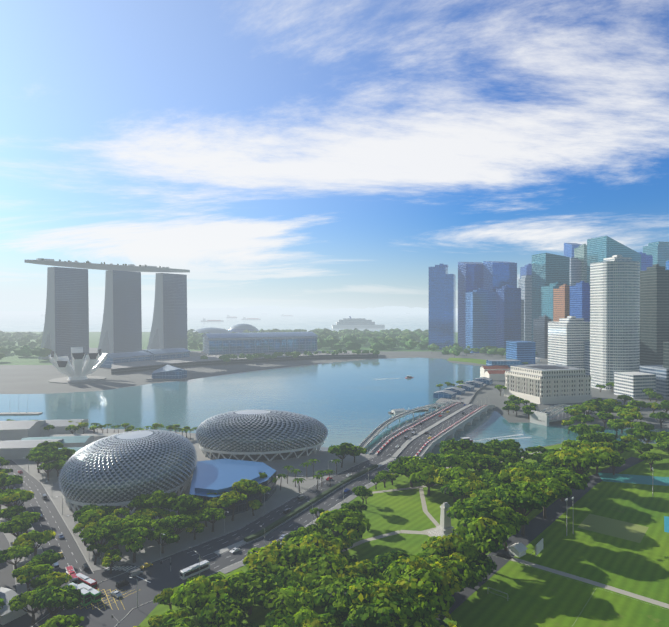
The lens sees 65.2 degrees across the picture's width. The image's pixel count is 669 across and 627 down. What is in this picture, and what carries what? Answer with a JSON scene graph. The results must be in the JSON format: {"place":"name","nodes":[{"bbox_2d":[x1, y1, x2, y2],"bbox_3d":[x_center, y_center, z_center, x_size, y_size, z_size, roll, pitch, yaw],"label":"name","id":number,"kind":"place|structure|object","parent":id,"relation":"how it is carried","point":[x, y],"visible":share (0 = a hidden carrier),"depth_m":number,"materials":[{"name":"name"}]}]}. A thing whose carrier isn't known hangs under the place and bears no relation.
{"place":"outdoors","nodes":[
{"label":"outdoors","id":0,"kind":"place"},
{"bbox_2d":[97,270,141,353],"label":"hotel tower","id":1,"kind":"structure","parent":0,"point":[121,330],"depth_m":1172.34,"materials":[{"name":"grey glass"}]},
{"bbox_2d":[24,258,189,272],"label":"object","id":2,"kind":"structure","parent":1,"relation":"on","point":[101,266],"depth_m":1144.54,"materials":[{"name":"grey"}]},
{"bbox_2d":[147,273,187,349],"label":"hotel tower","id":3,"kind":"structure","parent":0,"point":[169,326],"depth_m":1259.07,"materials":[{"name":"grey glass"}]},
{"bbox_2d":[146,365,191,379],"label":"crystal pavilion","id":4,"kind":"structure","parent":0,"point":[168,372],"depth_m":773.09,"materials":[{"name":"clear glass"}]},
{"bbox_2d":[0,428,370,594],"bbox_3d":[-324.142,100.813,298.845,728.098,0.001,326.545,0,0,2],"label":"pavement","id":5,"kind":"structure","parent":0,"point":[150,551],"depth_m":282.06,"materials":[{"name":"grey concrete"}]},
{"bbox_2d":[0,419,118,461],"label":"low waterfront buildings","id":6,"kind":"structure","parent":5,"relation":"on","point":[23,437],"depth_m":398.23,"materials":[{"name":"concrete"}]},
{"bbox_2d":[58,430,197,513],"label":"domed concert hall","id":7,"kind":"structure","parent":5,"relation":"on","point":[120,470],"depth_m":269.16,"materials":[{"name":"silver metal"}]},
{"bbox_2d":[1,440,392,620],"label":"street lamps","id":8,"kind":"object","parent":5,"relation":"on","point":[224,522],"visible":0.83,"depth_m":251.09,"materials":[{"name":"grey metal"}]},
{"bbox_2d":[189,459,275,518],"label":"low building","id":9,"kind":"structure","parent":5,"relation":"on","point":[218,476],"depth_m":281.92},
{"bbox_2d":[0,332,462,364],"bbox_3d":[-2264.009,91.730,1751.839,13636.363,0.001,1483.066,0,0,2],"label":"green land","id":10,"kind":"structure","parent":0,"point":[11,358],"depth_m":1366.73,"materials":[{"name":"green plant"}]},
{"bbox_2d":[0,331,51,359],"bbox_3d":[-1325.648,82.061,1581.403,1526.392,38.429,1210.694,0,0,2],"label":"trees","id":11,"kind":"object","parent":10,"relation":"on","point":[25,347],"visible":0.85,"depth_m":1382.26,"materials":[{"name":"green plant"}]},
{"bbox_2d":[193,324,258,332],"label":"garden conservatories","id":12,"kind":"object","parent":10,"relation":"on","point":[239,328],"visible":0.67,"depth_m":2021.91,"materials":[{"name":"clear glass"}]},
{"bbox_2d":[429,264,455,348],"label":"skyscraper","id":13,"kind":"structure","parent":10,"relation":"on","point":[442,307],"depth_m":1367.80,"materials":[{"name":"blue glass"}]},
{"bbox_2d":[458,262,482,349],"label":"skyscraper","id":14,"kind":"structure","parent":10,"relation":"on","point":[470,276],"depth_m":1324.53,"materials":[{"name":"blue glass"}]},
{"bbox_2d":[521,300,523,340],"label":"skyscraper","id":15,"kind":"structure","parent":10,"relation":"on","point":[522,320],"depth_m":1353.05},
{"bbox_2d":[518,275,531,341],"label":"skyscraper","id":16,"kind":"structure","parent":10,"relation":"on","point":[525,283],"depth_m":1382.66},
{"bbox_2d":[520,264,531,278],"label":"skyscraper","id":17,"kind":"structure","parent":10,"relation":"on","point":[526,270],"depth_m":1483.68,"materials":[{"name":"blue glass"}]},
{"bbox_2d":[0,456,643,626],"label":"road asphalt","id":18,"kind":"structure","parent":0,"point":[159,576],"depth_m":223.36,"materials":[{"name":"grey asphalt"}]},
{"bbox_2d":[0,587,26,624],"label":"corner pavilion","id":19,"kind":"structure","parent":18,"relation":"on","point":[7,615],"depth_m":174.49,"materials":[{"name":"concrete"}]},
{"bbox_2d":[52,562,58,569],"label":"car","id":20,"kind":"object","parent":18,"relation":"on","point":[55,565],"visible":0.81,"depth_m":206.63,"materials":[{"name":"grey paint"}]},
{"bbox_2d":[65,566,77,584],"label":"bus","id":21,"kind":"object","parent":18,"relation":"on","point":[74,576],"visible":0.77,"depth_m":197.03,"materials":[{"name":"red paint"}]},
{"bbox_2d":[67,582,90,606],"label":"bus","id":22,"kind":"object","parent":18,"relation":"on","point":[85,595],"visible":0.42,"depth_m":181.75,"materials":[{"name":"green paint"}]},
{"bbox_2d":[82,563,88,570],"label":"car","id":23,"kind":"object","parent":18,"relation":"on","point":[85,566],"visible":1,"depth_m":206.14,"materials":[{"name":"black paint"}]},
{"bbox_2d":[76,573,96,589],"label":"bus","id":24,"kind":"object","parent":18,"relation":"on","point":[88,581],"visible":0.54,"depth_m":192.75,"materials":[{"name":"red paint"}]},
{"bbox_2d":[78,583,100,602],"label":"bus","id":25,"kind":"object","parent":18,"relation":"on","point":[95,595],"visible":0.54,"depth_m":184.25,"materials":[{"name":"green paint"}]},
{"bbox_2d":[110,590,121,597],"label":"car","id":26,"kind":"object","parent":18,"relation":"on","point":[116,594],"visible":0.98,"depth_m":187.36,"materials":[{"name":"white paint"}]},
{"bbox_2d":[116,579,129,587],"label":"car","id":27,"kind":"object","parent":18,"relation":"on","point":[119,584],"visible":1,"depth_m":194.00,"materials":[{"name":"black paint"}]},
{"bbox_2d":[129,568,142,577],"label":"car","id":28,"kind":"object","parent":18,"relation":"on","point":[134,573],"visible":0.96,"depth_m":201.52,"materials":[{"name":"grey paint"}]},
{"bbox_2d":[140,562,152,568],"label":"car","id":29,"kind":"object","parent":18,"relation":"on","point":[145,565],"visible":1,"depth_m":208.27,"materials":[{"name":"yellow paint"}]},
{"bbox_2d":[180,560,209,579],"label":"bus","id":30,"kind":"object","parent":18,"relation":"on","point":[189,571],"visible":0.88,"depth_m":202.14,"materials":[{"name":"white paint"}]},
{"bbox_2d":[7,454,395,626],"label":"road markings","id":31,"kind":"structure","parent":18,"relation":"on","point":[272,526],"depth_m":254.32,"materials":[{"name":"white paint"}]},
{"bbox_2d":[230,547,240,553],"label":"car","id":32,"kind":"object","parent":18,"relation":"on","point":[234,550],"visible":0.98,"depth_m":221.50,"materials":[{"name":"white paint"}]},
{"bbox_2d":[283,508,290,513],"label":"car","id":33,"kind":"object","parent":18,"relation":"on","point":[286,510],"visible":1,"depth_m":264.27,"materials":[{"name":"black paint"}]},
{"bbox_2d":[297,495,304,499],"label":"car","id":34,"kind":"object","parent":18,"relation":"on","point":[300,497],"visible":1,"depth_m":282.59,"materials":[{"name":"grey paint"}]},
{"bbox_2d":[0,311,668,458],"bbox_3d":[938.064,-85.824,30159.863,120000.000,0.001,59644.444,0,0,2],"label":"water","id":35,"kind":"structure","parent":0,"point":[354,402],"depth_m":629.41,"materials":[{"name":"teal liquid"}]},
{"bbox_2d":[0,412,42,414],"bbox_3d":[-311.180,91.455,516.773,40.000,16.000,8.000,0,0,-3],"label":"float platform","id":36,"kind":"structure","parent":35,"relation":"on","point":[19,413],"depth_m":514.66,"materials":[{"name":"concrete"}]},
{"bbox_2d":[201,319,223,321],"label":"ship","id":37,"kind":"object","parent":35,"relation":"on","point":[204,320],"visible":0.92,"depth_m":4728.26,"materials":[{"name":"grey paint"}]},
{"bbox_2d":[27,306,457,312],"bbox_3d":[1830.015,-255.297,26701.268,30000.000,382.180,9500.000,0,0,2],"label":"horizon islands","id":38,"kind":"object","parent":35,"relation":"on","point":[254,309],"visible":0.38,"depth_m":26666.32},
{"bbox_2d":[242,317,260,319],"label":"ship","id":39,"kind":"object","parent":35,"relation":"on","point":[244,318],"visible":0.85,"depth_m":5730.12,"materials":[{"name":"grey paint"}]},
{"bbox_2d":[332,316,384,328],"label":"cruise ship","id":40,"kind":"object","parent":35,"relation":"on","point":[352,323],"visible":0.98,"depth_m":2932.78,"materials":[{"name":"white paint"}]},
{"bbox_2d":[388,405,440,414],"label":"merlion jetty","id":41,"kind":"object","parent":35,"relation":"on","point":[396,411],"visible":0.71,"depth_m":518.10,"materials":[{"name":"grey"}]},
{"bbox_2d":[458,434,531,440],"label":"bridge","id":42,"kind":"structure","parent":35,"relation":"on","point":[466,438],"depth_m":418.26,"materials":[{"name":"paint"}]},
{"bbox_2d":[0,332,668,451],"bbox_3d":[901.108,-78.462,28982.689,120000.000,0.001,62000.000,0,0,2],"label":"ground","id":43,"kind":"structure","parent":0,"point":[24,379],"depth_m":763.80,"materials":[{"name":"grey concrete"}]},
{"bbox_2d":[38,267,88,359],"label":"hotel tower","id":44,"kind":"structure","parent":43,"relation":"on","point":[66,326],"depth_m":1084.84,"materials":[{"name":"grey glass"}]},
{"bbox_2d":[48,347,106,382],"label":"museum","id":45,"kind":"structure","parent":43,"relation":"on","point":[79,370],"depth_m":756.89,"materials":[{"name":"white"}]},
{"bbox_2d":[100,351,152,367],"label":"building","id":46,"kind":"structure","parent":43,"relation":"on","point":[123,357],"depth_m":945.53,"materials":[{"name":"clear glass"}]},
{"bbox_2d":[140,348,190,359],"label":"building","id":47,"kind":"structure","parent":43,"relation":"on","point":[166,353],"depth_m":1014.96,"materials":[{"name":"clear glass"}]},
{"bbox_2d":[111,351,378,374],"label":"mbs waterfront podium","id":48,"kind":"object","parent":43,"relation":"on","point":[147,365],"visible":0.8,"depth_m":993.89,"materials":[{"name":"grey glass"}]},
{"bbox_2d":[201,332,317,355],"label":"building","id":49,"kind":"structure","parent":43,"relation":"on","point":[238,343],"depth_m":1164.47,"materials":[{"name":"blue glass"}]},
{"bbox_2d":[196,409,327,461],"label":"domed theatre","id":50,"kind":"structure","parent":43,"relation":"on","point":[255,435],"depth_m":358.71,"materials":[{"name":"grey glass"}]},
{"bbox_2d":[200,348,379,364],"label":"trees","id":51,"kind":"object","parent":43,"relation":"on","point":[226,357],"visible":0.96,"depth_m":1060.38,"materials":[{"name":"green plant"}]},
{"bbox_2d":[187,328,428,349],"bbox_3d":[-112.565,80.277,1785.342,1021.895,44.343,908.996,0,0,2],"label":"trees","id":52,"kind":"object","parent":43,"relation":"on","point":[356,338],"visible":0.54,"depth_m":1576.05,"materials":[{"name":"green plant"}]},
{"bbox_2d":[0,364,668,624],"bbox_3d":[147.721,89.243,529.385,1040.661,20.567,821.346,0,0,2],"label":"tree trunks","id":53,"kind":"object","parent":43,"relation":"on","point":[178,532],"visible":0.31,"depth_m":258.21,"materials":[{"name":"brown plant"}]},
{"bbox_2d":[0,362,668,626],"bbox_3d":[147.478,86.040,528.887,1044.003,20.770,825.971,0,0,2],"label":"trees","id":54,"kind":"object","parent":53,"relation":"on","point":[402,589],"visible":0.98,"depth_m":212.60,"materials":[{"name":"green plant"}]},
{"bbox_2d":[139,358,668,626],"bbox_3d":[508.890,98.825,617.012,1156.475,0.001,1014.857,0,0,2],"label":"lawn","id":55,"kind":"structure","parent":43,"relation":"on","point":[539,598],"depth_m":216.17,"materials":[{"name":"green plant"}]},
{"bbox_2d":[342,448,668,608],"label":"park paths","id":56,"kind":"structure","parent":55,"relation":"on","point":[585,580],"depth_m":215.29,"materials":[{"name":"grey concrete"}]},
{"bbox_2d":[427,502,456,536],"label":"cenotaph","id":57,"kind":"object","parent":56,"relation":"on","point":[445,527],"visible":0.81,"depth_m":238.26,"materials":[{"name":"stone"}]},
{"bbox_2d":[531,538,542,556],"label":"cricket sight screen","id":58,"kind":"object","parent":55,"relation":"on","point":[538,549],"visible":0.98,"depth_m":219.82,"materials":[{"name":"white paint"}]},
{"bbox_2d":[490,472,668,624],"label":"sports field markings","id":59,"kind":"object","parent":55,"relation":"on","point":[615,528],"visible":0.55,"depth_m":251.63,"materials":[{"name":"teal paint"}]},
{"bbox_2d":[359,401,451,447],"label":"pedestrian bridge","id":60,"kind":"structure","parent":43,"relation":"on","point":[369,438],"depth_m":462.27,"materials":[{"name":"white paint"}]},
{"bbox_2d":[370,395,495,459],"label":"road bridge","id":61,"kind":"structure","parent":43,"relation":"on","point":[438,429],"depth_m":420.43,"materials":[{"name":"concrete"}]},
{"bbox_2d":[435,380,492,404],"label":"waterfront promenade","id":62,"kind":"structure","parent":43,"relation":"on","point":[467,397],"depth_m":599.16,"materials":[{"name":"grey concrete"}]},
{"bbox_2d":[466,288,495,352],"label":"skyscraper","id":63,"kind":"structure","parent":43,"relation":"on","point":[480,318],"depth_m":1256.91,"materials":[{"name":"blue glass"}]},
{"bbox_2d":[428,343,535,357],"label":"trees","id":64,"kind":"object","parent":43,"relation":"on","point":[456,349],"visible":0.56,"depth_m":1201.07,"materials":[{"name":"green plant"}]},
{"bbox_2d":[433,357,540,398],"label":"waterfront pavilions","id":65,"kind":"object","parent":43,"relation":"on","point":[450,392],"visible":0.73,"depth_m":652.94,"materials":[{"name":"white paint"}]},
{"bbox_2d":[483,261,516,291],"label":"skyscraper","id":66,"kind":"structure","parent":43,"relation":"on","point":[498,274],"depth_m":1280.90,"materials":[{"name":"blue glass"}]},
{"bbox_2d":[480,360,521,380],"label":"building","id":67,"kind":"structure","parent":43,"relation":"on","point":[494,370],"depth_m":794.16,"materials":[{"name":"white"}]},
{"bbox_2d":[496,284,520,348],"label":"skyscraper","id":68,"kind":"structure","parent":43,"relation":"on","point":[508,312],"depth_m":1226.10,"materials":[{"name":"blue glass"}]},
{"bbox_2d":[509,542,527,557],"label":"tent","id":69,"kind":"object","parent":43,"relation":"on","point":[518,549],"visible":1,"depth_m":218.90,"materials":[{"name":"white fabric"}]},
{"bbox_2d":[506,341,535,364],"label":"office building","id":70,"kind":"structure","parent":43,"relation":"on","point":[523,351],"depth_m":968.35,"materials":[{"name":"blue glass"}]},
{"bbox_2d":[533,315,550,358],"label":"skyscraper","id":71,"kind":"structure","parent":43,"relation":"on","point":[540,331],"depth_m":1121.62,"materials":[{"name":"grey glass"}]},
{"bbox_2d":[504,364,591,403],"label":"hotel building","id":72,"kind":"structure","parent":43,"relation":"on","point":[545,384],"depth_m":582.55,"materials":[{"name":"beige stone"}]},
{"bbox_2d":[532,253,569,341],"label":"skyscraper","id":73,"kind":"structure","parent":43,"relation":"on","point":[548,269],"depth_m":1222.44,"materials":[{"name":"teal glass"}]},
{"bbox_2d":[541,282,567,321],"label":"skyscraper","id":74,"kind":"structure","parent":43,"relation":"on","point":[546,300],"depth_m":1123.59,"materials":[{"name":"teal glass"}]},
{"bbox_2d":[553,284,571,321],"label":"orange building","id":75,"kind":"structure","parent":43,"relation":"on","point":[561,301],"depth_m":1053.77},
{"bbox_2d":[530,404,598,425],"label":"bridge","id":76,"kind":"structure","parent":43,"relation":"on","point":[541,418],"depth_m":475.44,"materials":[{"name":"white paint"}]},
{"bbox_2d":[565,498,567,535],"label":"floodlight","id":77,"kind":"object","parent":43,"relation":"on","point":[566,499],"visible":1,"depth_m":237.86,"materials":[{"name":"grey metal"}]},
{"bbox_2d":[548,316,589,368],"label":"office building","id":78,"kind":"structure","parent":43,"relation":"on","point":[568,336],"depth_m":803.95,"materials":[{"name":"white concrete"}]},
{"bbox_2d":[564,243,581,257],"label":"skyscraper","id":79,"kind":"structure","parent":43,"relation":"on","point":[569,249],"depth_m":1444.44,"materials":[{"name":"blue glass"}]},
{"bbox_2d":[569,258,581,285],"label":"skyscraper","id":80,"kind":"structure","parent":43,"relation":"on","point":[575,273],"depth_m":1290.62,"materials":[{"name":"grey glass"}]},
{"bbox_2d":[569,281,589,321],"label":"skyscraper","id":81,"kind":"structure","parent":43,"relation":"on","point":[580,300],"depth_m":1004.97,"materials":[{"name":"blue glass"}]},
{"bbox_2d":[574,244,586,282],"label":"skyscraper","id":82,"kind":"structure","parent":43,"relation":"on","point":[580,252],"depth_m":1291.25,"materials":[{"name":"green glass"}]},
{"bbox_2d":[584,341,589,374],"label":"skyscraper","id":83,"kind":"structure","parent":43,"relation":"on","point":[587,356],"depth_m":790.23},
{"bbox_2d":[587,236,640,284],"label":"skyscraper","id":84,"kind":"structure","parent":43,"relation":"on","point":[599,249],"depth_m":1132.83,"materials":[{"name":"teal glass"}]},
{"bbox_2d":[590,255,639,390],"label":"skyscraper","id":85,"kind":"structure","parent":43,"relation":"on","point":[614,313],"depth_m":669.33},
{"bbox_2d":[614,371,655,397],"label":"office building","id":86,"kind":"structure","parent":43,"relation":"on","point":[633,384],"depth_m":613.89,"materials":[{"name":"white concrete"}]},
{"bbox_2d":[638,252,652,270],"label":"skyscraper","id":87,"kind":"structure","parent":43,"relation":"on","point":[646,261],"depth_m":1206.62,"materials":[{"name":"blue glass"}]},
{"bbox_2d":[639,365,668,397],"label":"office building","id":88,"kind":"structure","parent":43,"relation":"on","point":[662,379],"depth_m":618.89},
{"bbox_2d":[640,264,668,364],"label":"skyscraper","id":89,"kind":"structure","parent":43,"relation":"on","point":[654,307],"depth_m":747.50,"materials":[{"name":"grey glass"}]},
{"bbox_2d":[643,241,668,269],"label":"skyscraper","id":90,"kind":"structure","parent":43,"relation":"on","point":[659,251],"depth_m":1249.15,"materials":[{"name":"teal glass"}]},
{"bbox_2d":[663,342,668,367],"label":"skyscraper","id":91,"kind":"structure","parent":43,"relation":"on","point":[665,354],"depth_m":618.39,"materials":[{"name":"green glass"}]}
]}

